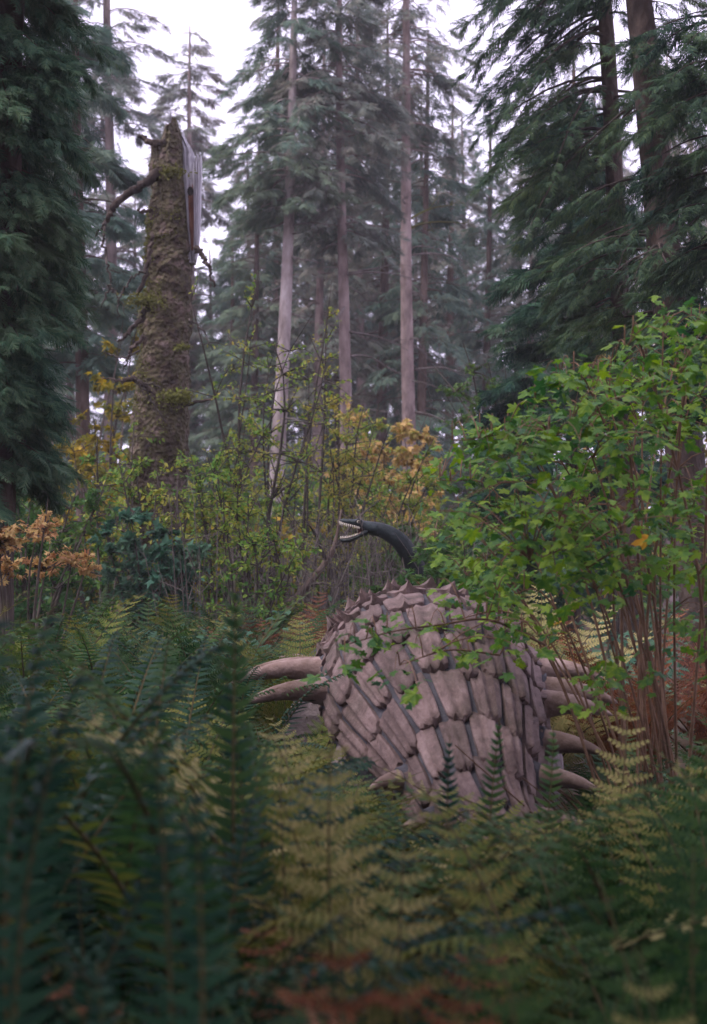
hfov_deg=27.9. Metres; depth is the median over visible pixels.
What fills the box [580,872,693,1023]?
lady fern
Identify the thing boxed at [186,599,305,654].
sword fern
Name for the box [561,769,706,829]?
lady fern
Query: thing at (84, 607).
leafy shrub
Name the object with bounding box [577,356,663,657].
leafy shrub
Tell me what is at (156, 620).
lady fern
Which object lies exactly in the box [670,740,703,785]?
lady fern
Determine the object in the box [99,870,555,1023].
lady fern
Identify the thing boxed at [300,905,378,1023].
lady fern
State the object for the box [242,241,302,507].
spruce tree
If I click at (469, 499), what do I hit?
leafy shrub
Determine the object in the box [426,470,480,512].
leafy shrub
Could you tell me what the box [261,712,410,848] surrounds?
lady fern
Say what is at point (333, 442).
spruce tree
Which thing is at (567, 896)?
lady fern
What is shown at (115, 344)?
spruce tree
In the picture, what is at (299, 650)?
lady fern
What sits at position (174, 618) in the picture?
lady fern
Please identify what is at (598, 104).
spruce tree
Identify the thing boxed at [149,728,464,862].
lady fern
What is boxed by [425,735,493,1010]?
sword fern
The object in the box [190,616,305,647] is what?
sword fern
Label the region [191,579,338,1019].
sword fern
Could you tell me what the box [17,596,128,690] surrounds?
sword fern
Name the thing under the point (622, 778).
lady fern
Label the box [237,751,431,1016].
lady fern
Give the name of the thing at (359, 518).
bare brush
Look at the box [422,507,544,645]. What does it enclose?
leafy shrub
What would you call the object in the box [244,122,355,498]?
spruce tree
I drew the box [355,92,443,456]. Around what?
spruce tree
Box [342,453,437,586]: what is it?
maple shrub
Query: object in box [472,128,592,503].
spruce tree
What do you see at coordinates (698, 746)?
lady fern
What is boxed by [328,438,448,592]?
leafy shrub
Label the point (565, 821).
lady fern
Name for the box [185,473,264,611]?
leafy shrub
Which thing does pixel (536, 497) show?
leafy shrub
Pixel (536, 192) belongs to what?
spruce tree
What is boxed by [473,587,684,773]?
lady fern
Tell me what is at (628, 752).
lady fern
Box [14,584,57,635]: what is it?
lady fern
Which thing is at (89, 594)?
leafy shrub
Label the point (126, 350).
spruce tree
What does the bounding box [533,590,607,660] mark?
lady fern
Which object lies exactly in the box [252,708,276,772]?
lady fern
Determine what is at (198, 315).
spruce tree
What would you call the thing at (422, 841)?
sword fern
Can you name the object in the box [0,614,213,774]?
sword fern
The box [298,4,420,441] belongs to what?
spruce tree
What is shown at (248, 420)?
alder sapling
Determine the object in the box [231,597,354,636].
lady fern
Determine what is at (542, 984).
lady fern
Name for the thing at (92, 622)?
lady fern
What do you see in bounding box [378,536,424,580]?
leafy shrub
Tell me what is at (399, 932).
lady fern
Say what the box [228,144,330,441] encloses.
spruce tree
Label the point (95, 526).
leafy shrub
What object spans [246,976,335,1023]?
lady fern
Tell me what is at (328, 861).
lady fern
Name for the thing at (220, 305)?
spruce tree
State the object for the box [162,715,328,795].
sword fern
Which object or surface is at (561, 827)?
lady fern
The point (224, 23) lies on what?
sky
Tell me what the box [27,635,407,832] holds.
lady fern
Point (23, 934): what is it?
sword fern
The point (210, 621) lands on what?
sword fern
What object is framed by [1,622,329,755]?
sword fern
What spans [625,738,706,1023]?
lady fern
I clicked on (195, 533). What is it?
leafy shrub
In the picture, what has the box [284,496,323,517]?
leafy shrub
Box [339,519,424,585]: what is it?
sea reptile statue
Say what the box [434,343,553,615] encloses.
leafy shrub
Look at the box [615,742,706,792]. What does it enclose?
lady fern
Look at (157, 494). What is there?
leafy shrub
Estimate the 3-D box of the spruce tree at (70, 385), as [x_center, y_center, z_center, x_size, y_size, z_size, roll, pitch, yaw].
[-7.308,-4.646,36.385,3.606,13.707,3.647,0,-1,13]
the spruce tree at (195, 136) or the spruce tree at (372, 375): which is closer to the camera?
the spruce tree at (195, 136)
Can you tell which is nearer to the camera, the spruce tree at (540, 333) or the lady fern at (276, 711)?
the lady fern at (276, 711)
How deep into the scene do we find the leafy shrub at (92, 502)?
13.06 m
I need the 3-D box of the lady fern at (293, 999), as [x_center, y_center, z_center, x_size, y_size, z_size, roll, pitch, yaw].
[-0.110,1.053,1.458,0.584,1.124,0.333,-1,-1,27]
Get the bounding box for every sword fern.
[0,603,115,1023]
[0,613,64,692]
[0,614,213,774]
[0,618,277,758]
[0,622,694,1023]
[0,629,378,1015]
[0,639,462,1021]
[0,641,86,727]
[0,661,298,1023]
[0,686,433,1020]
[0,712,615,1023]
[0,791,493,1023]
[0,818,386,1023]
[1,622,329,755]
[2,698,178,778]
[3,634,645,1022]
[3,641,191,729]
[6,618,111,700]
[9,895,524,1023]
[10,623,265,741]
[16,604,119,647]
[16,702,265,870]
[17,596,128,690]
[17,624,138,662]
[18,624,300,710]
[20,624,188,683]
[21,616,139,678]
[23,588,153,642]
[52,621,353,760]
[53,597,320,683]
[94,609,218,634]
[101,597,281,641]
[109,606,149,652]
[121,736,213,1023]
[134,595,344,747]
[134,600,284,663]
[158,777,250,1023]
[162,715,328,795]
[164,633,397,860]
[179,609,288,680]
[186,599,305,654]
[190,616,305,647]
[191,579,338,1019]
[194,604,321,639]
[211,664,386,1018]
[217,787,701,1020]
[380,821,683,1011]
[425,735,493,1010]
[469,718,512,977]
[504,899,647,999]
[507,726,564,933]
[544,788,635,842]
[612,757,703,819]
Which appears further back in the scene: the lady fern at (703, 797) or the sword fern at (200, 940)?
the lady fern at (703, 797)
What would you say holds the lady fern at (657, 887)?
on the ground
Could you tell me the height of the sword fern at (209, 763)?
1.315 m
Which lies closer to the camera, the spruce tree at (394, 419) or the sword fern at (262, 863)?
the sword fern at (262, 863)
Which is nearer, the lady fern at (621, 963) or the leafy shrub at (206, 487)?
the lady fern at (621, 963)
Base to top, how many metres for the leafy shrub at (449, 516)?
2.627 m
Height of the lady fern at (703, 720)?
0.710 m
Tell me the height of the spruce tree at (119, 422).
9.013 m
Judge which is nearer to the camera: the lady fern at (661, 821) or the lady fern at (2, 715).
the lady fern at (661, 821)
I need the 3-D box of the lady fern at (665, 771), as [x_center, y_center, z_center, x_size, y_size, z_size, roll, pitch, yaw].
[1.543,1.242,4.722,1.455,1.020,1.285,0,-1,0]
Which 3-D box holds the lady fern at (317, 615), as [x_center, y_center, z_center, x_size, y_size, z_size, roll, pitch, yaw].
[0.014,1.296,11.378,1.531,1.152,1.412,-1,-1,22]
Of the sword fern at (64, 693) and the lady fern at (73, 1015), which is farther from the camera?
the sword fern at (64, 693)
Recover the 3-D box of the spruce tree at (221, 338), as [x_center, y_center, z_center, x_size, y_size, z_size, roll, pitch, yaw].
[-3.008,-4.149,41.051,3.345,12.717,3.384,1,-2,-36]
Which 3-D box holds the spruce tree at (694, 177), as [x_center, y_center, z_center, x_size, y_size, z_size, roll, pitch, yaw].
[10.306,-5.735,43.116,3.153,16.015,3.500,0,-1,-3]
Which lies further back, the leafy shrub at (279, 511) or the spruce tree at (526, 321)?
the leafy shrub at (279, 511)
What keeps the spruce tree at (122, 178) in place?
on the ground
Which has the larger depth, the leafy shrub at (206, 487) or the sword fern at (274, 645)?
the leafy shrub at (206, 487)
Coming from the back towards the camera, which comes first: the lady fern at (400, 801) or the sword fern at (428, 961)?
the lady fern at (400, 801)
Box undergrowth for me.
[36,591,704,776]
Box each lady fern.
[0,591,147,742]
[0,593,38,615]
[0,598,81,657]
[0,649,249,757]
[0,684,164,768]
[0,694,220,988]
[2,598,161,673]
[2,695,342,788]
[11,702,436,1020]
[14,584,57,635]
[15,623,42,661]
[16,593,143,669]
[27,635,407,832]
[27,912,506,1023]
[33,731,561,915]
[35,611,224,704]
[40,979,690,1023]
[43,667,616,1013]
[44,700,706,1023]
[45,597,137,652]
[51,624,294,742]
[58,609,246,721]
[66,592,221,648]
[67,605,284,676]
[69,605,270,690]
[86,588,316,737]
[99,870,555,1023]
[111,602,199,663]
[115,702,418,830]
[120,623,164,678]
[127,593,313,680]
[127,915,663,1023]
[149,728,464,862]
[159,602,275,658]
[167,926,630,1022]
[175,714,330,764]
[176,784,591,939]
[180,615,320,739]
[198,590,327,662]
[205,617,306,745]
[210,616,297,673]
[219,605,287,653]
[220,725,362,800]
[220,741,482,869]
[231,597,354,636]
[237,720,421,1023]
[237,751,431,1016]
[239,603,315,638]
[241,609,326,651]
[245,777,706,1023]
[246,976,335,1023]
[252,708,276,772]
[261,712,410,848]
[266,619,325,654]
[275,949,356,1023]
[277,605,327,646]
[277,764,706,1016]
[291,608,326,649]
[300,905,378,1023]
[322,827,468,1023]
[336,751,706,964]
[356,740,706,933]
[368,947,459,1023]
[373,764,706,886]
[374,739,706,918]
[386,766,706,1023]
[413,578,585,648]
[444,802,694,869]
[465,899,558,1023]
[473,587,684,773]
[501,766,706,1016]
[507,584,598,661]
[510,821,625,1023]
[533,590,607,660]
[533,700,660,895]
[553,603,706,782]
[561,739,635,826]
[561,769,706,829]
[571,735,681,820]
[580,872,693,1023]
[583,607,706,759]
[583,739,705,827]
[600,749,693,805]
[613,948,695,1023]
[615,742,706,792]
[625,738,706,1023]
[639,845,706,1023]
[668,703,706,750]
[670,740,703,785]
[678,710,706,762]
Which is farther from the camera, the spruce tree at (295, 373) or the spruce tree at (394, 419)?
the spruce tree at (295, 373)
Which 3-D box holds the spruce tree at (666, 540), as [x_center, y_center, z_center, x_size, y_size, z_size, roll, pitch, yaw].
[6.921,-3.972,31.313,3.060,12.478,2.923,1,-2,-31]
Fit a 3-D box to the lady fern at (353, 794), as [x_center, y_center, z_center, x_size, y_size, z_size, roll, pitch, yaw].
[-0.232,1.229,4.256,1.417,1.021,1.804,1,-2,-43]
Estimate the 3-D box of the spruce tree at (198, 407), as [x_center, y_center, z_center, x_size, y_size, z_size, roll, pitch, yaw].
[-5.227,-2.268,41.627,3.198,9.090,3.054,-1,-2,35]
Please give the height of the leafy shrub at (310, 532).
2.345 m
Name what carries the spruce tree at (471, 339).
on the ground
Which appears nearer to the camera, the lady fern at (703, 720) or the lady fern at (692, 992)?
the lady fern at (692, 992)
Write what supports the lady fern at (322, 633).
on the ground
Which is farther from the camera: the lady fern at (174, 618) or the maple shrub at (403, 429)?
the maple shrub at (403, 429)
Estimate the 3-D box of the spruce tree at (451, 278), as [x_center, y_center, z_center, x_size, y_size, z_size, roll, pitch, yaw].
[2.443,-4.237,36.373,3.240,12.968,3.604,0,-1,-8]
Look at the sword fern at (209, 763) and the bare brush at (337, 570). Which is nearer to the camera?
the sword fern at (209, 763)
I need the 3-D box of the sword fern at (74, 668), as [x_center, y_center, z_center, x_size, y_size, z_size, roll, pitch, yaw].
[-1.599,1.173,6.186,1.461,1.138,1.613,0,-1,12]
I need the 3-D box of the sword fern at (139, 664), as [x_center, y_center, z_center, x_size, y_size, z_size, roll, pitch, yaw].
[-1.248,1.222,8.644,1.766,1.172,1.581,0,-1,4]
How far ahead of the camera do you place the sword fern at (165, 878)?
1.86 m
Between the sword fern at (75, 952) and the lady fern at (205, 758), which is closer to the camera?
the sword fern at (75, 952)
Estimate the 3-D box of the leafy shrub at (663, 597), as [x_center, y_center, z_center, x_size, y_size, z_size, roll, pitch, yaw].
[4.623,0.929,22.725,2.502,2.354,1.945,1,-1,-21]
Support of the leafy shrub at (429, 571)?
on the ground
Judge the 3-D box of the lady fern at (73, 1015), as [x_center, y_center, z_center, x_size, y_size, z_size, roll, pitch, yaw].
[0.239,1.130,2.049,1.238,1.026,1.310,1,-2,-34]
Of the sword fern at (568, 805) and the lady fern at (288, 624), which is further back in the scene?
the lady fern at (288, 624)
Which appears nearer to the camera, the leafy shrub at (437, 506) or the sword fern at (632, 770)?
the sword fern at (632, 770)
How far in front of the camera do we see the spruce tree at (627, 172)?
55.26 m
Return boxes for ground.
[0,575,701,1020]
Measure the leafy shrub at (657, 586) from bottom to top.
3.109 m
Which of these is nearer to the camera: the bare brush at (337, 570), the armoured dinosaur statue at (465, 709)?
the armoured dinosaur statue at (465, 709)
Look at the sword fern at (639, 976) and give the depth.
3.42 m
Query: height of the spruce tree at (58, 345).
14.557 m
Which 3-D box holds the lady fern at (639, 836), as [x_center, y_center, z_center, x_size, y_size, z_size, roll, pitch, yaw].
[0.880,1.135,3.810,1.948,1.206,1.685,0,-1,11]
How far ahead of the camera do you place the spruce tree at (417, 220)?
51.19 m
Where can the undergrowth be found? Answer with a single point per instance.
(652, 642)
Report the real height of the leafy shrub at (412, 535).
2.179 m
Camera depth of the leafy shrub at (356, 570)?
19.00 m
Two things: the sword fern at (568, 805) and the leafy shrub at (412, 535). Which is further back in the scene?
the leafy shrub at (412, 535)
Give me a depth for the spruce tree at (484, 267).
38.47 m
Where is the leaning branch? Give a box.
[271,500,379,620]
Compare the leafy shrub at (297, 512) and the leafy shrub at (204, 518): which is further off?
the leafy shrub at (297, 512)
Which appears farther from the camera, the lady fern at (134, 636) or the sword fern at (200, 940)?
the lady fern at (134, 636)
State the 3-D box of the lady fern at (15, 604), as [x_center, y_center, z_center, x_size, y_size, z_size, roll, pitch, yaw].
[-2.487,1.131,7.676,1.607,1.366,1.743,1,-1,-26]
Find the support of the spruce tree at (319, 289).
on the ground
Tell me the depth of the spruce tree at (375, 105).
26.48 m
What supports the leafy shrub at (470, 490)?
on the ground
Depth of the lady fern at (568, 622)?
8.37 m
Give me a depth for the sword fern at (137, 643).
9.06 m
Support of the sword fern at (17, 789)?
on the ground
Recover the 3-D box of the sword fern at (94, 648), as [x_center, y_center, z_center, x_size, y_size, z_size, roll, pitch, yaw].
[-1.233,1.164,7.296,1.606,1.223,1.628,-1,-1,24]
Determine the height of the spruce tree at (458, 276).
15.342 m
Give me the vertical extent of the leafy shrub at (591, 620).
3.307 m
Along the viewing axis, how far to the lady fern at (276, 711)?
7.82 m
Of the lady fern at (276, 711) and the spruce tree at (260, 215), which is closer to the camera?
the lady fern at (276, 711)
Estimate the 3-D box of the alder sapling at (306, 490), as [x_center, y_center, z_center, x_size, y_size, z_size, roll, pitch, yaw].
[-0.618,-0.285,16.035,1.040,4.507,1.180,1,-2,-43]
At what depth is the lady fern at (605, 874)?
3.18 m
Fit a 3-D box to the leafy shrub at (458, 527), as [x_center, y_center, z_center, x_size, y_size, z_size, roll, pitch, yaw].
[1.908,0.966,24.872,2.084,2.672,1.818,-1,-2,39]
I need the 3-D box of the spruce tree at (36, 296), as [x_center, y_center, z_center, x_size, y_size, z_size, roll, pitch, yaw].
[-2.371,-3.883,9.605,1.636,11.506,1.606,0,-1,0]
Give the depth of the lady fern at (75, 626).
8.01 m
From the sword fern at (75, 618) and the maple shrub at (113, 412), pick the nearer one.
the sword fern at (75, 618)
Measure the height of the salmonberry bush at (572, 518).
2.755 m
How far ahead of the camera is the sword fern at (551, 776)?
4.09 m
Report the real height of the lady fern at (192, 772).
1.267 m
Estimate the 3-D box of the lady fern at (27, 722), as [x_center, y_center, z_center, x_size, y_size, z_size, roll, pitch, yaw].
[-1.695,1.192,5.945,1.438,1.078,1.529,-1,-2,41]
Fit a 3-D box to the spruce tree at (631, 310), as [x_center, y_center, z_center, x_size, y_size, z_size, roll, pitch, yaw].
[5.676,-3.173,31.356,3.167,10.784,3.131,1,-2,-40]
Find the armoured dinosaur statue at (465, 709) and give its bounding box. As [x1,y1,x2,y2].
[230,576,617,921]
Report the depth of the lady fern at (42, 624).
9.41 m
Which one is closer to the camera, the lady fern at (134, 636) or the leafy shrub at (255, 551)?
the lady fern at (134, 636)
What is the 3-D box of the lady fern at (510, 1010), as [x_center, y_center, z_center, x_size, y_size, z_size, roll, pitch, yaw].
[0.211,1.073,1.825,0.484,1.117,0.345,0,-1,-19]
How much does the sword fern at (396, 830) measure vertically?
0.994 m
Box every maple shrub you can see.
[53,322,140,618]
[323,402,448,522]
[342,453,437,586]
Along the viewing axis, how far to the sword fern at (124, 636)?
9.67 m
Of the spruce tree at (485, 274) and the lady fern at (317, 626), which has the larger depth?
the spruce tree at (485, 274)
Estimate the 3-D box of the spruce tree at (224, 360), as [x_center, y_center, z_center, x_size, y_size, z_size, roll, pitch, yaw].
[-2.088,-2.957,30.524,3.167,10.302,3.131,0,-1,11]
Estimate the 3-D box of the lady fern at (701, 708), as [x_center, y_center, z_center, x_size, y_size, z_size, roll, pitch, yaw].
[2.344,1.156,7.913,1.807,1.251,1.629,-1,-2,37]
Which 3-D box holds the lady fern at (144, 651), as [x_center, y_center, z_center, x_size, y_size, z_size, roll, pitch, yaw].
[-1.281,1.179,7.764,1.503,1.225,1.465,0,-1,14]
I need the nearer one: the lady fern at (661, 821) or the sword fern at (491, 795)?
the lady fern at (661, 821)
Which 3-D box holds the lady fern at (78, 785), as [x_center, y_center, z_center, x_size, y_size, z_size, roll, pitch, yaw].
[-0.536,1.123,4.287,1.344,1.202,1.909,0,-1,-18]
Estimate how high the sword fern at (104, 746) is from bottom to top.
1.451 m
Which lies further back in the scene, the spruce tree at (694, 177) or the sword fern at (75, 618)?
the spruce tree at (694, 177)
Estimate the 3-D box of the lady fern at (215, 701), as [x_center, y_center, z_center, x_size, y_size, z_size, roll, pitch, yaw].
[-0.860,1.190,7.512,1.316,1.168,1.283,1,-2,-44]
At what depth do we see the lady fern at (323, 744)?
6.46 m
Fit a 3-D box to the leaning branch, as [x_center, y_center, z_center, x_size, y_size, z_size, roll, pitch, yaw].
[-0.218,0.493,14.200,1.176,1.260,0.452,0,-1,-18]
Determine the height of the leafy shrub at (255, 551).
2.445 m
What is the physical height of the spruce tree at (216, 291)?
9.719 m
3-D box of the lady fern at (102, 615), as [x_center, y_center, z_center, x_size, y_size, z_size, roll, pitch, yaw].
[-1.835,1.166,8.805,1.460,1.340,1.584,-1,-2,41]
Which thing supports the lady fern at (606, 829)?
on the ground
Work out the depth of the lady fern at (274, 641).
10.92 m
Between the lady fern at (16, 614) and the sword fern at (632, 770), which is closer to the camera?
the sword fern at (632, 770)
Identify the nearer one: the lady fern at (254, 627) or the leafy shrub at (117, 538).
the lady fern at (254, 627)
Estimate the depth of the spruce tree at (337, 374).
37.44 m
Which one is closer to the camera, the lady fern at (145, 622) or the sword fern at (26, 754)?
the sword fern at (26, 754)
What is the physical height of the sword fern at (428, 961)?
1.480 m
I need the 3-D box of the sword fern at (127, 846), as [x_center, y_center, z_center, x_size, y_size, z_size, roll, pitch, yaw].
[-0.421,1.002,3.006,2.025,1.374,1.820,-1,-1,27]
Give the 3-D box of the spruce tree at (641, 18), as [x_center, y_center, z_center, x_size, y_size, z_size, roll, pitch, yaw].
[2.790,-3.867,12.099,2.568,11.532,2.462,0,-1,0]
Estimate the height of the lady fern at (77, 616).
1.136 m
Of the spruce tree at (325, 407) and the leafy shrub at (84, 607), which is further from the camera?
the spruce tree at (325, 407)
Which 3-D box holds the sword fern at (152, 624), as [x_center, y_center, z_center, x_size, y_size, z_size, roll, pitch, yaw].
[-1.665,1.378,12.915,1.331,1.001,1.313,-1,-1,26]
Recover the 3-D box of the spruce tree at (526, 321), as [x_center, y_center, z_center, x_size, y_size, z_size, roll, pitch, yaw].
[2.472,-1.526,16.068,2.667,7.002,2.559,0,-1,0]
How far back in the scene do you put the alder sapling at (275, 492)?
14.89 m
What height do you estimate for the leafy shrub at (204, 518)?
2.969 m
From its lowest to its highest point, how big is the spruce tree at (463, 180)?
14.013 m
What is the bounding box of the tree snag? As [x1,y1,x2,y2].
[95,107,215,623]
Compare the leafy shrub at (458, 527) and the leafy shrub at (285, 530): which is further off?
the leafy shrub at (458, 527)
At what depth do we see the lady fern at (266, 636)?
8.04 m
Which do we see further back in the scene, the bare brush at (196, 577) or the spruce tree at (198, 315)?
the spruce tree at (198, 315)
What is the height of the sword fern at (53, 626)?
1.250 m
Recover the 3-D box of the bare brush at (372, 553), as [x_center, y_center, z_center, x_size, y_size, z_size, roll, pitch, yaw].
[0.447,0.872,14.785,1.357,2.204,1.837,0,-1,0]
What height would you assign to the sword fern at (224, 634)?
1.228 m
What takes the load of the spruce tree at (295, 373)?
on the ground
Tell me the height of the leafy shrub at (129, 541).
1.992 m
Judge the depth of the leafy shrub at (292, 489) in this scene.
34.47 m
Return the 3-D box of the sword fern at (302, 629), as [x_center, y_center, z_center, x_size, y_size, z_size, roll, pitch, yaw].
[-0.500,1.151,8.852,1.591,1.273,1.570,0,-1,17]
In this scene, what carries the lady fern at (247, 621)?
on the ground
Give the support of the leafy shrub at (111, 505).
on the ground
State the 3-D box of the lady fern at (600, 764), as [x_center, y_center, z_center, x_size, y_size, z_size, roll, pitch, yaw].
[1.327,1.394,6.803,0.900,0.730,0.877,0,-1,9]
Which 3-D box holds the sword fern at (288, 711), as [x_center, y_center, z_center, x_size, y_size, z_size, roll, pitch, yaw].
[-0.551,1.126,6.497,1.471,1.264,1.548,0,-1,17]
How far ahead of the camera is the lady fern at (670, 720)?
7.72 m
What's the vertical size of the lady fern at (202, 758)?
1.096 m
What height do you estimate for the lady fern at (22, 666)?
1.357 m
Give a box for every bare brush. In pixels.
[136,460,305,631]
[188,464,367,628]
[251,490,408,637]
[268,495,430,617]
[339,486,453,601]
[345,496,499,590]
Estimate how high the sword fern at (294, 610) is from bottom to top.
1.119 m
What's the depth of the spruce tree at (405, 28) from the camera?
29.12 m
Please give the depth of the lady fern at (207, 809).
3.89 m
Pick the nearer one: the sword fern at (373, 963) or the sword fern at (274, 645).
the sword fern at (373, 963)
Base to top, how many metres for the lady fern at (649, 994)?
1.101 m
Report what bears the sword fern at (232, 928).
on the ground
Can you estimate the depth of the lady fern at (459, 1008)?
2.28 m
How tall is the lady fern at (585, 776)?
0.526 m
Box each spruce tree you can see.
[0,0,125,666]
[23,17,127,508]
[27,0,150,623]
[45,101,133,493]
[51,0,185,482]
[52,110,92,441]
[74,163,140,439]
[89,201,191,470]
[100,25,271,473]
[102,224,201,502]
[187,136,323,523]
[187,238,270,506]
[187,340,208,479]
[188,249,261,517]
[195,275,221,458]
[200,163,301,506]
[202,0,373,513]
[203,0,351,490]
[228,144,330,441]
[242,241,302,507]
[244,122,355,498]
[247,29,389,504]
[264,0,421,481]
[268,245,311,504]
[286,262,374,491]
[289,79,399,453]
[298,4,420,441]
[303,152,416,467]
[305,18,453,491]
[326,0,488,501]
[351,31,495,519]
[351,207,415,491]
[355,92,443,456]
[367,100,479,496]
[387,183,462,495]
[395,96,513,497]
[417,163,485,427]
[426,95,553,508]
[428,110,514,492]
[446,0,706,703]
[454,165,522,438]
[455,110,561,587]
[460,70,671,658]
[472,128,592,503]
[503,59,605,449]
[512,165,563,493]
[535,0,706,737]
[559,83,633,468]
[559,147,663,521]
[605,133,644,310]
[607,9,706,446]
[626,55,706,613]
[644,106,706,438]
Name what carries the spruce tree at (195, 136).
on the ground
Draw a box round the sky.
[22,0,706,534]
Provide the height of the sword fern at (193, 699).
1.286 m
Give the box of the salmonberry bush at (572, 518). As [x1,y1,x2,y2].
[299,294,706,835]
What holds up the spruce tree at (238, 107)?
on the ground
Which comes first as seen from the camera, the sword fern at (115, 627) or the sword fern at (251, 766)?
the sword fern at (251, 766)
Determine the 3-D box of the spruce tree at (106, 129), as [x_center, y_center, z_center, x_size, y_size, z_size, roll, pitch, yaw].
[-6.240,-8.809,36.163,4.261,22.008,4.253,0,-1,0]
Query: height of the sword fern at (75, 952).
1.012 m
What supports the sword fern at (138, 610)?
on the ground
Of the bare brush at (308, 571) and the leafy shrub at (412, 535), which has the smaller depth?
the bare brush at (308, 571)
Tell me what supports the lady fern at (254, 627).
on the ground
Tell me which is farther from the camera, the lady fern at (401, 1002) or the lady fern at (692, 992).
the lady fern at (692, 992)
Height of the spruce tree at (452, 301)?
12.644 m
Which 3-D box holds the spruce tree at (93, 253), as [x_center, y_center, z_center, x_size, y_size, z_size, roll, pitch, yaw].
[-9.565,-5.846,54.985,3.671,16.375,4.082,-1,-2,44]
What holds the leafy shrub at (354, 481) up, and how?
on the ground
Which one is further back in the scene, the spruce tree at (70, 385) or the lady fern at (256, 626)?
the spruce tree at (70, 385)
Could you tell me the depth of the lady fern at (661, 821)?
3.16 m
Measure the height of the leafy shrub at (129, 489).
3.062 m
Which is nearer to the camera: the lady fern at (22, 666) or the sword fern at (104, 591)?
the lady fern at (22, 666)
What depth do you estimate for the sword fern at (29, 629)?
7.20 m
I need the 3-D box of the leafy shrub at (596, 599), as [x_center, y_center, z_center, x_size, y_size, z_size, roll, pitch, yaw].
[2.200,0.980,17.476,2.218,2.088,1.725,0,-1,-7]
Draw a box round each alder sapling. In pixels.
[175,262,342,614]
[184,340,266,618]
[272,281,351,627]
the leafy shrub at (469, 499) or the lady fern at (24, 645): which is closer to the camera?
the lady fern at (24, 645)
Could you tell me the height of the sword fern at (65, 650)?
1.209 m
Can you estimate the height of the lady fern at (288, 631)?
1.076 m
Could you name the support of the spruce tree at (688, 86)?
on the ground
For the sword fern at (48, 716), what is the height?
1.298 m
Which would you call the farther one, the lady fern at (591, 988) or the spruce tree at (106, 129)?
the spruce tree at (106, 129)
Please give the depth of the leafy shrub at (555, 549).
23.94 m
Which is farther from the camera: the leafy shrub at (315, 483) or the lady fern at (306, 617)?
the leafy shrub at (315, 483)
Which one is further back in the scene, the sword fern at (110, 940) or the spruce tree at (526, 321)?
the spruce tree at (526, 321)
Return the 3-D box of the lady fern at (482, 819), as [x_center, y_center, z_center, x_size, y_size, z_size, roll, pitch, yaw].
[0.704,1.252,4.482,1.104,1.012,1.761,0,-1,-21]
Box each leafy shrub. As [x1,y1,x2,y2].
[14,477,118,640]
[14,503,118,629]
[18,483,75,597]
[43,434,126,621]
[44,469,126,604]
[45,524,121,625]
[51,435,107,500]
[61,411,164,629]
[68,463,119,603]
[84,502,212,640]
[94,458,213,603]
[117,550,238,624]
[171,409,277,637]
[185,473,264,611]
[186,506,330,622]
[190,446,286,506]
[190,504,284,618]
[196,448,321,653]
[228,484,387,594]
[228,504,364,623]
[232,479,327,535]
[245,450,327,516]
[247,386,393,629]
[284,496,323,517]
[287,536,387,621]
[309,474,401,565]
[319,496,450,599]
[322,407,393,518]
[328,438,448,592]
[356,526,513,608]
[375,505,557,614]
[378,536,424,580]
[392,493,453,551]
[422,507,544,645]
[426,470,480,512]
[431,500,512,557]
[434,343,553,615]
[439,483,482,557]
[449,441,535,588]
[462,526,597,658]
[490,463,588,624]
[538,491,597,638]
[557,496,645,635]
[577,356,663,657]
[594,522,679,638]
[643,343,706,556]
[643,502,663,600]
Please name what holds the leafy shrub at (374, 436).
on the ground
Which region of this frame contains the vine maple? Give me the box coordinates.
[0,499,102,693]
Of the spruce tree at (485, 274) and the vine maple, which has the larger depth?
the spruce tree at (485, 274)
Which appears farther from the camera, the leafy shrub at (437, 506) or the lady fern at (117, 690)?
the leafy shrub at (437, 506)
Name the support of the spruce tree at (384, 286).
on the ground
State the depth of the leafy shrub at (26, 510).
23.74 m
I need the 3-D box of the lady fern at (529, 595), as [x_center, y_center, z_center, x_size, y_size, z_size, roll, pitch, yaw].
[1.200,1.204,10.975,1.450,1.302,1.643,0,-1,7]
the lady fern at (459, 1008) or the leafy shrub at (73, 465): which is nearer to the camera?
the lady fern at (459, 1008)
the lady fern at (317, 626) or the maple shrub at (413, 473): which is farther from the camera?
the maple shrub at (413, 473)
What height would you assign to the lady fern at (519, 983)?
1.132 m
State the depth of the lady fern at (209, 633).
11.01 m
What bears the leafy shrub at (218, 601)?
on the ground
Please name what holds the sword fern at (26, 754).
on the ground
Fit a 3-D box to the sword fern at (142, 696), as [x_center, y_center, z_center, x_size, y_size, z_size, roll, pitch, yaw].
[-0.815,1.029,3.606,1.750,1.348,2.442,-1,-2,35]
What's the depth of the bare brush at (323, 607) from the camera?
14.26 m
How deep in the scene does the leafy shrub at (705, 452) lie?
18.29 m
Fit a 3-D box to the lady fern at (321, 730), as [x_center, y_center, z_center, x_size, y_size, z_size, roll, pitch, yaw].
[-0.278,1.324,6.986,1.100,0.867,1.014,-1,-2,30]
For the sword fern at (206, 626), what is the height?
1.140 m
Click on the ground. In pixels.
(680, 739)
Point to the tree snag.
(164, 322)

